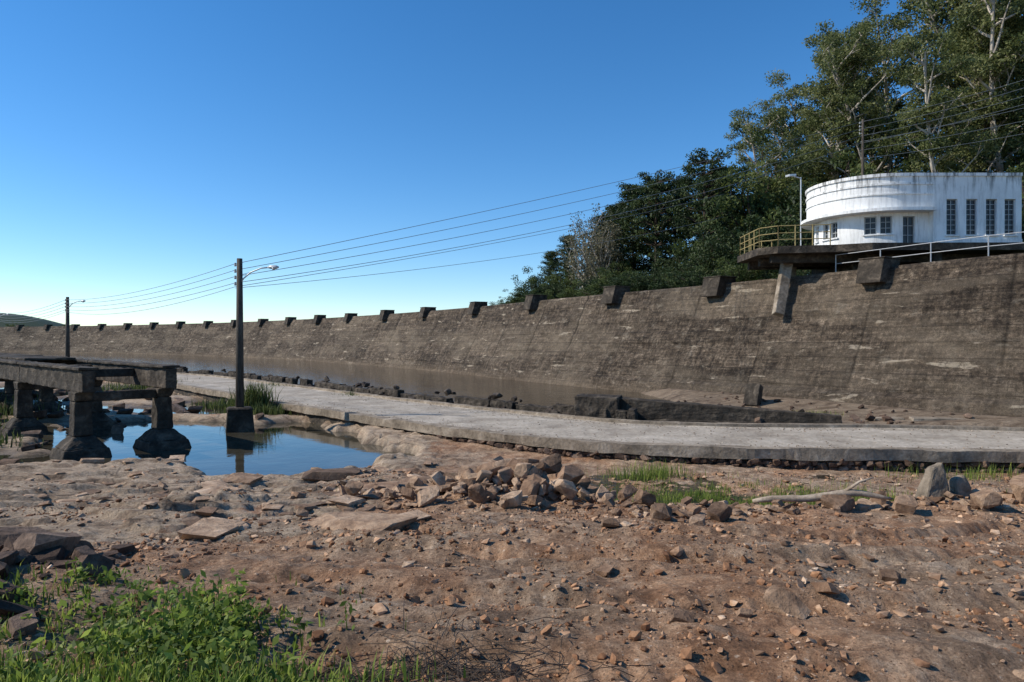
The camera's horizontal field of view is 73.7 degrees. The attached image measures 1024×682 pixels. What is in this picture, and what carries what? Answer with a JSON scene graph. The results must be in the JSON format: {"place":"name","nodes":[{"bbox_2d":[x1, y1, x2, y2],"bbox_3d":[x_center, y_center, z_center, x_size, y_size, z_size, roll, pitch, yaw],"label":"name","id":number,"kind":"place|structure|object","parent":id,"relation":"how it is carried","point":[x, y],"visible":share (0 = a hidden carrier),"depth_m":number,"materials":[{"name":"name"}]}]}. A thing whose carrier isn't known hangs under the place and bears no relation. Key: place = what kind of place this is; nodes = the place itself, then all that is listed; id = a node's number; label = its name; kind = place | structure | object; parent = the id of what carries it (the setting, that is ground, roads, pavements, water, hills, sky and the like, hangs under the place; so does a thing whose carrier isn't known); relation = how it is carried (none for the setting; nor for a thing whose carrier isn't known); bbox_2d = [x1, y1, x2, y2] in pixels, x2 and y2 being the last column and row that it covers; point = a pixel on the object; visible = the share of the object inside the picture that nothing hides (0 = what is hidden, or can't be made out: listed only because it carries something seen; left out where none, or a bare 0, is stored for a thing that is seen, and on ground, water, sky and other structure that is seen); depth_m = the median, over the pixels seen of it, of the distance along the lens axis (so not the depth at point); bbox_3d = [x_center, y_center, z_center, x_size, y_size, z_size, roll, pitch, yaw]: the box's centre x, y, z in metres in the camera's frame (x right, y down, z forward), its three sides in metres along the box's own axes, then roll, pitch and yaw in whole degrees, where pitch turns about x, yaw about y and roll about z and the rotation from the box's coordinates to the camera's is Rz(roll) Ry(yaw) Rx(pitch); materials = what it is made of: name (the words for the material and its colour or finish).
{"place":"outdoors","nodes":[
{"label":"outdoors","id":0,"kind":"place"},
{"bbox_2d":[0,381,414,475],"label":"pool water","id":1,"kind":"structure","parent":0,"point":[290,448],"depth_m":22.54,"materials":[{"name":"blue liquid"}]},
{"bbox_2d":[0,378,357,450],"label":"reeds","id":2,"kind":"object","parent":1,"relation":"in","point":[257,401],"visible":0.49,"depth_m":31.04,"materials":[{"name":"green plant"}]},
{"bbox_2d":[0,352,669,405],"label":"dam toe water","id":3,"kind":"structure","parent":0,"point":[414,381],"depth_m":55.48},
{"bbox_2d":[0,0,1022,325],"label":"sky","id":4,"kind":"structure","parent":0,"point":[145,144],"materials":[{"name":"blue"}]},
{"bbox_2d":[0,313,1023,681],"bbox_3d":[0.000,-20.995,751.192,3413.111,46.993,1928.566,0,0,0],"label":"ground","id":5,"kind":"structure","parent":0,"point":[968,653],"depth_m":5.72,"materials":[{"name":"brown soil"}]},
{"bbox_2d":[0,527,136,637],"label":"rock outcrop","id":6,"kind":"object","parent":5,"relation":"on","point":[25,545],"visible":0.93,"depth_m":5.45,"materials":[{"name":"stone"}]},
{"bbox_2d":[65,297,84,356],"bbox_3d":[-32.487,0.033,50.809,1.964,6.650,0.328,0,0,15],"label":"utility pole","id":7,"kind":"object","parent":5,"relation":"on","point":[67,340],"visible":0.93,"depth_m":50.89,"materials":[{"name":"grey metal"}]},
{"bbox_2d":[0,353,190,459],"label":"ruined footbridge","id":8,"kind":"object","parent":5,"relation":"on","point":[23,376],"visible":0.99,"depth_m":22.50,"materials":[{"name":"concrete"}]},
{"bbox_2d":[0,388,263,451],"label":"river boulders","id":9,"kind":"object","parent":5,"relation":"on","point":[118,428],"visible":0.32,"depth_m":30.82,"materials":[{"name":"stone"}]},
{"bbox_2d":[0,557,356,681],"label":"weeds","id":10,"kind":"object","parent":5,"relation":"on","point":[186,628],"visible":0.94,"depth_m":3.58,"materials":[{"name":"green plant"}]},
{"bbox_2d":[0,455,458,539],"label":"bedrock plates","id":11,"kind":"object","parent":5,"relation":"on","point":[213,528],"visible":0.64,"depth_m":10.84,"materials":[{"name":"stone"}]},
{"bbox_2d":[225,258,278,432],"bbox_3d":[-10.169,0.406,26.745,2.287,7.261,1.231,0,0,-6],"label":"utility pole","id":12,"kind":"object","parent":5,"relation":"on","point":[239,417],"visible":0.8,"depth_m":26.57,"materials":[{"name":"concrete"}]},
{"bbox_2d":[0,80,1023,322],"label":"power lines","id":13,"kind":"object","parent":12,"relation":"attached to","point":[525,223],"visible":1,"depth_m":36.05,"materials":[{"name":"grey metal"}]},
{"bbox_2d":[180,366,569,414],"bbox_3d":[-13.274,2.583,43.416,2.157,0.990,49.068,0,0,-43],"label":"wall rubble","id":14,"kind":"object","parent":5,"relation":"on","point":[448,391],"depth_m":33.13,"materials":[{"name":"stone"}]},
{"bbox_2d":[177,368,637,419],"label":"broken parapet wall","id":15,"kind":"structure","parent":5,"relation":"on","point":[631,414],"depth_m":32.06,"materials":[{"name":"concrete"}]},
{"bbox_2d":[253,600,650,681],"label":"dry brush","id":16,"kind":"object","parent":5,"relation":"on","point":[458,669],"visible":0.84,"depth_m":3.39,"materials":[{"name":"brown plant"}]},
{"bbox_2d":[0,409,1022,681],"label":"grass","id":17,"kind":"structure","parent":5,"relation":"on","point":[74,667],"depth_m":3.33,"materials":[{"name":"green plant"}]},
{"bbox_2d":[0,253,1023,416],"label":"dam","id":18,"kind":"structure","parent":5,"relation":"on","point":[944,335],"depth_m":36.95,"materials":[{"name":"concrete"}]},
{"bbox_2d":[772,263,795,316],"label":"support column","id":19,"kind":"structure","parent":18,"relation":"attached to","point":[787,271],"depth_m":34.01,"materials":[{"name":"concrete"}]},
{"bbox_2d":[737,242,1023,273],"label":"platform","id":20,"kind":"structure","parent":18,"relation":"on","point":[817,259],"depth_m":33.50,"materials":[{"name":"concrete"}]},
{"bbox_2d":[740,224,830,254],"bbox_3d":[13.900,-5.141,35.961,3.048,1.080,5.906,0,0,0],"label":"terrace railing","id":21,"kind":"object","parent":20,"relation":"on","point":[777,239],"visible":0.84,"depth_m":33.59,"materials":[{"name":"metal"}]},
{"bbox_2d":[807,176,1021,244],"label":"walls","id":22,"kind":"structure","parent":20,"relation":"on","point":[969,207],"depth_m":33.03,"materials":[{"name":"white paint"}]},
{"bbox_2d":[801,173,1022,241],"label":"mouldings","id":23,"kind":"object","parent":22,"relation":"attached to","point":[808,222],"visible":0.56,"depth_m":32.97,"materials":[{"name":"white paint"}]},
{"bbox_2d":[835,232,1022,271],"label":"crest railing","id":24,"kind":"object","parent":18,"relation":"on","point":[988,246],"visible":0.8,"depth_m":29.52,"materials":[{"name":"metal"}]},
{"bbox_2d":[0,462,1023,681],"bbox_3d":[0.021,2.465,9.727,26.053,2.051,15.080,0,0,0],"label":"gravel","id":25,"kind":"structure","parent":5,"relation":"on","point":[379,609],"depth_m":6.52,"materials":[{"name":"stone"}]},
{"bbox_2d":[501,490,522,508],"bbox_3d":[-0.003,2.465,10.602,0.291,0.264,0.316,0,0,18],"label":"boulder","id":26,"kind":"object","parent":5,"relation":"on","point":[512,499],"visible":0.97,"depth_m":10.50,"materials":[{"name":"stone"}]},
{"bbox_2d":[296,453,734,517],"bbox_3d":[0.107,2.748,11.902,7.094,1.389,4.509,0,0,0],"label":"rubble heap","id":27,"kind":"object","parent":5,"relation":"on","point":[540,477],"visible":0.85,"depth_m":11.58,"materials":[{"name":"stone"}]},
{"bbox_2d":[512,266,544,292],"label":"dark broadleaf tree","id":28,"kind":"object","parent":5,"relation":"on","point":[535,286],"visible":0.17,"depth_m":79.31,"materials":[{"name":"green plant"}]},
{"bbox_2d":[522,495,544,506],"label":"boulder","id":29,"kind":"object","parent":5,"relation":"on","point":[534,500],"visible":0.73,"depth_m":10.84,"materials":[{"name":"stone"}]},
{"bbox_2d":[513,280,571,298],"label":"dark broadleaf tree","id":30,"kind":"object","parent":5,"relation":"on","point":[540,289],"visible":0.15,"depth_m":69.66,"materials":[{"name":"green plant"}]},
{"bbox_2d":[533,251,564,289],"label":"pine tree","id":31,"kind":"object","parent":5,"relation":"on","point":[549,255],"visible":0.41,"depth_m":77.63,"materials":[{"name":"green plant"}]},
{"bbox_2d":[75,477,1023,679],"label":"loose stones","id":32,"kind":"object","parent":5,"relation":"on","point":[604,570],"visible":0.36,"depth_m":6.35,"materials":[{"name":"stone"}]},
{"bbox_2d":[528,261,576,298],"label":"broadleaf tree","id":33,"kind":"object","parent":5,"relation":"on","point":[556,281],"visible":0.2,"depth_m":73.11,"materials":[{"name":"green plant"}]},
{"bbox_2d":[545,280,591,297],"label":"broadleaf tree","id":34,"kind":"object","parent":5,"relation":"on","point":[565,294],"visible":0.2,"depth_m":61.86,"materials":[{"name":"green plant"}]},
{"bbox_2d":[556,235,583,292],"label":"pine tree","id":35,"kind":"object","parent":5,"relation":"on","point":[563,245],"visible":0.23,"depth_m":79.67,"materials":[{"name":"green plant"}]},
{"bbox_2d":[553,203,618,292],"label":"sparse tree","id":36,"kind":"object","parent":5,"relation":"on","point":[579,263],"visible":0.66,"depth_m":69.15,"materials":[{"name":"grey plant"}]},
{"bbox_2d":[578,214,618,288],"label":"pine tree","id":37,"kind":"object","parent":5,"relation":"on","point":[601,220],"visible":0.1,"depth_m":71.57,"materials":[{"name":"green plant"}]},
{"bbox_2d":[572,209,629,282],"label":"sparse tree","id":38,"kind":"object","parent":5,"relation":"on","point":[602,264],"visible":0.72,"depth_m":67.39,"materials":[{"name":"green plant"}]},
{"bbox_2d":[574,271,631,295],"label":"dark broadleaf tree","id":39,"kind":"object","parent":5,"relation":"on","point":[585,283],"visible":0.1,"depth_m":58.63,"materials":[{"name":"green plant"}]},
{"bbox_2d":[573,267,633,295],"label":"tree","id":40,"kind":"object","parent":5,"relation":"on","point":[589,287],"visible":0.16,"depth_m":56.80,"materials":[{"name":"green plant"}]},
{"bbox_2d":[591,274,639,294],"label":"dark broadleaf tree","id":41,"kind":"object","parent":5,"relation":"on","point":[618,281],"visible":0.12,"depth_m":54.17,"materials":[{"name":"green plant"}]},
{"bbox_2d":[597,261,640,283],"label":"broadleaf tree","id":42,"kind":"object","parent":5,"relation":"on","point":[616,272],"visible":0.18,"depth_m":65.46,"materials":[{"name":"green plant"}]},
{"bbox_2d":[594,182,670,281],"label":"pine tree","id":43,"kind":"object","parent":5,"relation":"on","point":[624,194],"visible":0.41,"depth_m":69.13,"materials":[{"name":"green plant"}]},
{"bbox_2d":[615,269,675,291],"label":"dark broadleaf tree","id":44,"kind":"object","parent":5,"relation":"on","point":[628,281],"visible":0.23,"depth_m":52.58,"materials":[{"name":"green plant"}]},
{"bbox_2d":[619,177,678,275],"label":"pine tree","id":45,"kind":"object","parent":5,"relation":"on","point":[658,240],"visible":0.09,"depth_m":71.02,"materials":[{"name":"green plant"}]},
{"bbox_2d":[620,269,678,291],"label":"dark broadleaf tree","id":46,"kind":"object","parent":5,"relation":"on","point":[643,288],"visible":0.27,"depth_m":52.32,"materials":[{"name":"green plant"}]},
{"bbox_2d":[618,169,694,271],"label":"araucaria tree","id":47,"kind":"object","parent":5,"relation":"on","point":[639,202],"visible":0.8,"depth_m":65.33,"materials":[{"name":"green plant"}]},
{"bbox_2d":[650,503,671,520],"bbox_3d":[2.099,2.411,9.605,0.282,0.239,0.261,0,0,22],"label":"boulder","id":48,"kind":"object","parent":5,"relation":"on","point":[661,511],"visible":0.98,"depth_m":9.54,"materials":[{"name":"stone"}]},
{"bbox_2d":[636,249,698,282],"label":"dark broadleaf tree","id":49,"kind":"object","parent":5,"relation":"on","point":[658,267],"visible":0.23,"depth_m":61.16,"materials":[{"name":"green plant"}]},
{"bbox_2d":[317,479,1018,520],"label":"rubble bank","id":50,"kind":"structure","parent":5,"relation":"on","point":[861,504],"depth_m":10.79,"materials":[{"name":"stone"}]},
{"bbox_2d":[752,477,892,502],"bbox_3d":[4.998,2.410,11.030,2.138,0.497,0.126,0,0,9],"label":"fallen log","id":51,"kind":"object","parent":50,"relation":"on","point":[850,491],"visible":0.96,"depth_m":10.99,"materials":[{"name":"grey wood"}]},
{"bbox_2d":[970,490,1002,508],"bbox_3d":[7.365,2.465,10.601,0.369,0.352,0.490,0,0,14],"label":"boulder","id":52,"kind":"object","parent":50,"relation":"on","point":[985,499],"visible":0.99,"depth_m":10.40,"materials":[{"name":"stone"}]},
{"bbox_2d":[642,175,699,274],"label":"pine tree","id":53,"kind":"object","parent":5,"relation":"on","point":[667,248],"visible":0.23,"depth_m":66.31,"materials":[{"name":"green plant"}]},
{"bbox_2d":[664,237,704,282],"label":"dark broadleaf tree","id":54,"kind":"object","parent":5,"relation":"on","point":[677,258],"visible":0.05,"depth_m":62.31,"materials":[{"name":"green plant"}]},
{"bbox_2d":[648,264,724,288],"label":"dark broadleaf tree","id":55,"kind":"object","parent":5,"relation":"on","point":[697,279],"visible":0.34,"depth_m":49.28,"materials":[{"name":"green plant"}]},
{"bbox_2d":[689,514,704,525],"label":"boulder","id":56,"kind":"object","parent":5,"relation":"on","point":[698,519],"visible":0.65,"depth_m":8.87,"materials":[{"name":"stone"}]},
{"bbox_2d":[659,147,750,239],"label":"broadleaf tree","id":57,"kind":"object","parent":5,"relation":"on","point":[690,170],"visible":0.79,"depth_m":59.30,"materials":[{"name":"green plant"}]},
{"bbox_2d":[672,173,739,257],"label":"pine tree","id":58,"kind":"object","parent":5,"relation":"on","point":[700,212],"visible":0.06,"depth_m":63.38,"materials":[{"name":"green plant"}]},
{"bbox_2d":[574,393,841,423],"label":"channel wall","id":59,"kind":"structure","parent":5,"relation":"on","point":[589,405],"depth_m":24.91,"materials":[{"name":"concrete"}]},
{"bbox_2d":[678,223,757,277],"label":"dark broadleaf tree","id":60,"kind":"object","parent":5,"relation":"on","point":[705,259],"visible":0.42,"depth_m":55.18,"materials":[{"name":"green plant"}]},
{"bbox_2d":[707,502,732,521],"bbox_3d":[3.014,2.491,9.918,0.405,0.287,0.276,0,0,-37],"label":"boulder","id":61,"kind":"object","parent":5,"relation":"on","point":[720,511],"visible":0.92,"depth_m":9.82,"materials":[{"name":"stone"}]},
{"bbox_2d":[432,434,1023,472],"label":"road retaining wall","id":62,"kind":"structure","parent":5,"relation":"on","point":[842,464],"depth_m":18.07,"materials":[{"name":"concrete"}]},
{"bbox_2d":[649,129,824,254],"bbox_3d":[21.300,-10.493,65.089,15.249,16.599,14.547,0,0,-24],"label":"broadleaf tree","id":63,"kind":"object","parent":5,"relation":"on","point":[755,208],"visible":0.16,"depth_m":60.41,"materials":[{"name":"green plant"}]},
{"bbox_2d":[670,147,806,286],"bbox_3d":[20.489,-9.498,58.923,12.930,14.754,13.554,0,0,-23],"label":"broadleaf tree","id":64,"kind":"object","parent":5,"relation":"on","point":[734,218],"visible":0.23,"depth_m":58.56,"materials":[{"name":"green plant"}]},
{"bbox_2d":[691,213,796,276],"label":"dark broadleaf tree","id":65,"kind":"object","parent":5,"relation":"on","point":[735,252],"visible":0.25,"depth_m":53.75,"materials":[{"name":"green plant"}]},
{"bbox_2d":[714,257,774,281],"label":"broadleaf tree","id":66,"kind":"object","parent":5,"relation":"on","point":[757,274],"visible":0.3,"depth_m":47.77,"materials":[{"name":"green plant"}]},
{"bbox_2d":[743,383,763,405],"bbox_3d":[10.728,2.443,30.357,0.672,1.126,0.831,0,0,40],"label":"fallen block","id":67,"kind":"object","parent":5,"relation":"on","point":[753,394],"depth_m":30.16,"materials":[{"name":"concrete"}]},
{"bbox_2d":[723,107,810,207],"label":"eucalyptus tree","id":68,"kind":"object","parent":5,"relation":"on","point":[747,128],"visible":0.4,"depth_m":63.96,"materials":[{"name":"green plant"}]},
{"bbox_2d":[744,98,806,193],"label":"eucalyptus tree","id":69,"kind":"object","parent":5,"relation":"on","point":[766,149],"visible":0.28,"depth_m":70.00,"materials":[{"name":"green plant"}]},
{"bbox_2d":[746,270,811,279],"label":"dark broadleaf tree","id":70,"kind":"object","parent":5,"relation":"on","point":[800,272],"visible":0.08,"depth_m":47.29,"materials":[{"name":"green plant"}]},
{"bbox_2d":[758,215,813,275],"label":"dark broadleaf tree","id":71,"kind":"object","parent":5,"relation":"on","point":[789,235],"visible":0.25,"depth_m":49.72,"materials":[{"name":"green plant"}]},
{"bbox_2d":[763,585,810,618],"bbox_3d":[1.755,1.678,4.360,0.270,0.177,0.156,0,0,38],"label":"boulder","id":72,"kind":"object","parent":5,"relation":"on","point":[779,600],"visible":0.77,"depth_m":4.34,"materials":[{"name":"stone"}]},
{"bbox_2d":[758,69,821,191],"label":"eucalyptus tree","id":73,"kind":"object","parent":5,"relation":"on","point":[789,94],"visible":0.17,"depth_m":72.31,"materials":[{"name":"green plant"}]},
{"bbox_2d":[753,167,873,246],"bbox_3d":[24.715,-7.947,53.831,9.793,11.191,10.730,0,0,-42],"label":"dark broadleaf tree","id":74,"kind":"object","parent":5,"relation":"on","point":[803,207],"visible":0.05,"depth_m":52.67,"materials":[{"name":"green plant"}]},
{"bbox_2d":[676,392,972,423],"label":"apron stones","id":75,"kind":"object","parent":5,"relation":"on","point":[869,417],"visible":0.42,"depth_m":24.77,"materials":[{"name":"stone"}]},
{"bbox_2d":[810,582,839,593],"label":"boulder","id":76,"kind":"object","parent":5,"relation":"on","point":[826,587],"visible":1,"depth_m":4.86,"materials":[{"name":"stone"}]},
{"bbox_2d":[771,50,883,190],"bbox_3d":[28.947,-14.171,62.130,10.303,22.155,8.974,0,0,20],"label":"eucalyptus tree","id":77,"kind":"object","parent":5,"relation":"on","point":[821,87],"visible":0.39,"depth_m":60.61,"materials":[{"name":"green plant"}]},
{"bbox_2d":[782,140,875,274],"bbox_3d":[27.811,-10.013,56.531,13.518,14.714,12.896,0,0,31],"label":"broadleaf tree","id":78,"kind":"object","parent":5,"relation":"on","point":[844,155],"visible":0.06,"depth_m":56.29,"materials":[{"name":"green plant"}]},
{"bbox_2d":[783,71,881,209],"bbox_3d":[28.466,-13.051,61.818,8.705,20.416,8.103,0,0,1],"label":"eucalyptus tree","id":79,"kind":"object","parent":5,"relation":"on","point":[843,145],"visible":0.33,"depth_m":59.75,"materials":[{"name":"green plant"}]},
{"bbox_2d":[791,21,882,184],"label":"eucalyptus tree","id":80,"kind":"object","parent":5,"relation":"on","point":[800,117],"visible":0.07,"depth_m":66.77,"materials":[{"name":"green plant"}]},
{"bbox_2d":[820,490,854,511],"bbox_3d":[5.200,2.579,10.914,0.445,0.304,0.360,0,0,-32],"label":"boulder","id":81,"kind":"object","parent":5,"relation":"on","point":[845,502],"visible":0.87,"depth_m":10.83,"materials":[{"name":"stone"}]},
{"bbox_2d":[790,22,919,176],"bbox_3d":[30.827,-15.425,59.321,10.364,24.307,9.648,0,0,-41],"label":"eucalyptus tree","id":82,"kind":"object","parent":5,"relation":"on","point":[835,60],"visible":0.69,"depth_m":58.07,"materials":[{"name":"green plant"}]},
{"bbox_2d":[859,119,863,174],"bbox_3d":[24.861,-9.106,48.508,0.353,13.260,0.251,0,0,40],"label":"utility pole","id":83,"kind":"object","parent":5,"relation":"on","point":[862,149],"visible":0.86,"depth_m":48.40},
{"bbox_2d":[801,10,943,176],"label":"eucalyptus tree","id":84,"kind":"object","parent":5,"relation":"on","point":[813,40],"visible":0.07,"depth_m":68.13,"materials":[{"name":"green plant"}]},
{"bbox_2d":[879,568,901,582],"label":"boulder","id":85,"kind":"object","parent":5,"relation":"on","point":[886,575],"visible":0.89,"depth_m":5.58,"materials":[{"name":"stone"}]},
{"bbox_2d":[834,0,958,175],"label":"eucalyptus tree","id":86,"kind":"object","parent":5,"relation":"on","point":[894,21],"visible":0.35,"depth_m":61.85,"materials":[{"name":"green plant"}]},
{"bbox_2d":[892,494,917,514],"bbox_3d":[6.098,2.547,10.600,0.347,0.304,0.388,0,0,26],"label":"boulder","id":87,"kind":"object","parent":5,"relation":"on","point":[905,503],"visible":0.9,"depth_m":10.49,"materials":[{"name":"stone"}]},
{"bbox_2d":[874,416,962,420],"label":"concrete slab","id":88,"kind":"structure","parent":5,"relation":"on","point":[918,418],"depth_m":24.05,"materials":[{"name":"grey concrete"}]},
{"bbox_2d":[881,156,958,173],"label":"broadleaf tree","id":89,"kind":"object","parent":5,"relation":"on","point":[907,167],"visible":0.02,"depth_m":56.40,"materials":[{"name":"green plant"}]},
{"bbox_2d":[915,462,972,499],"bbox_3d":[7.247,2.375,11.380,0.982,0.727,0.330,0,0,-5],"label":"standing slab","id":90,"kind":"object","parent":5,"relation":"on","point":[933,482],"depth_m":11.30,"materials":[{"name":"stone"}]},
{"bbox_2d":[891,30,1002,172],"bbox_3d":[32.399,-13.151,51.788,7.891,19.482,9.059,0,0,12],"label":"eucalyptus tree","id":91,"kind":"object","parent":5,"relation":"on","point":[935,79],"visible":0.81,"depth_m":51.01,"materials":[{"name":"green plant"}]},
{"bbox_2d":[883,0,1023,172],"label":"eucalyptus tree","id":92,"kind":"object","parent":5,"relation":"on","point":[933,11],"visible":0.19,"depth_m":62.57,"materials":[{"name":"green plant"}]},
{"bbox_2d":[902,0,1023,172],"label":"eucalyptus tree","id":93,"kind":"object","parent":5,"relation":"on","point":[1010,87],"visible":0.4,"depth_m":55.60,"materials":[{"name":"green plant"}]},
{"bbox_2d":[906,0,1023,172],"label":"eucalyptus tree","id":94,"kind":"object","parent":5,"relation":"on","point":[934,38],"visible":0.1,"depth_m":59.57,"materials":[{"name":"green plant"}]},
{"bbox_2d":[910,0,1023,174],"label":"eucalyptus tree","id":95,"kind":"object","parent":5,"relation":"on","point":[995,61],"visible":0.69,"depth_m":54.29,"materials":[{"name":"green plant"}]},
{"bbox_2d":[963,0,1023,164],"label":"eucalyptus tree","id":96,"kind":"object","parent":5,"relation":"on","point":[1021,157],"visible":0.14,"depth_m":56.95,"materials":[{"name":"green plant"}]},
{"bbox_2d":[998,16,1023,166],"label":"eucalyptus tree","id":97,"kind":"object","parent":5,"relation":"on","point":[1020,30],"visible":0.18,"depth_m":54.79,"materials":[{"name":"green plant"}]},
{"bbox_2d":[1007,162,1023,241],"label":"broadleaf tree","id":98,"kind":"object","parent":5,"relation":"on","point":[1016,169],"visible":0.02,"depth_m":48.25,"materials":[{"name":"green plant"}]},
{"bbox_2d":[1009,474,1023,503],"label":"boulder","id":99,"kind":"object","parent":5,"relation":"on","point":[1017,484],"visible":0.84,"depth_m":10.87,"materials":[{"name":"stone"}]},
{"bbox_2d":[138,372,1023,469],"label":"road","id":100,"kind":"structure","parent":0,"point":[208,387],"depth_m":21.92,"materials":[{"name":"concrete"}]},
{"bbox_2d":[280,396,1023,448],"bbox_3d":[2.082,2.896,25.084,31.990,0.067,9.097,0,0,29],"label":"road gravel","id":101,"kind":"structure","parent":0,"point":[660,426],"depth_m":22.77,"materials":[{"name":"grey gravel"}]},
{"bbox_2d":[589,475,836,504],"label":"grass","id":102,"kind":"structure","parent":0,"point":[603,480],"depth_m":16.10,"materials":[{"name":"green plant"}]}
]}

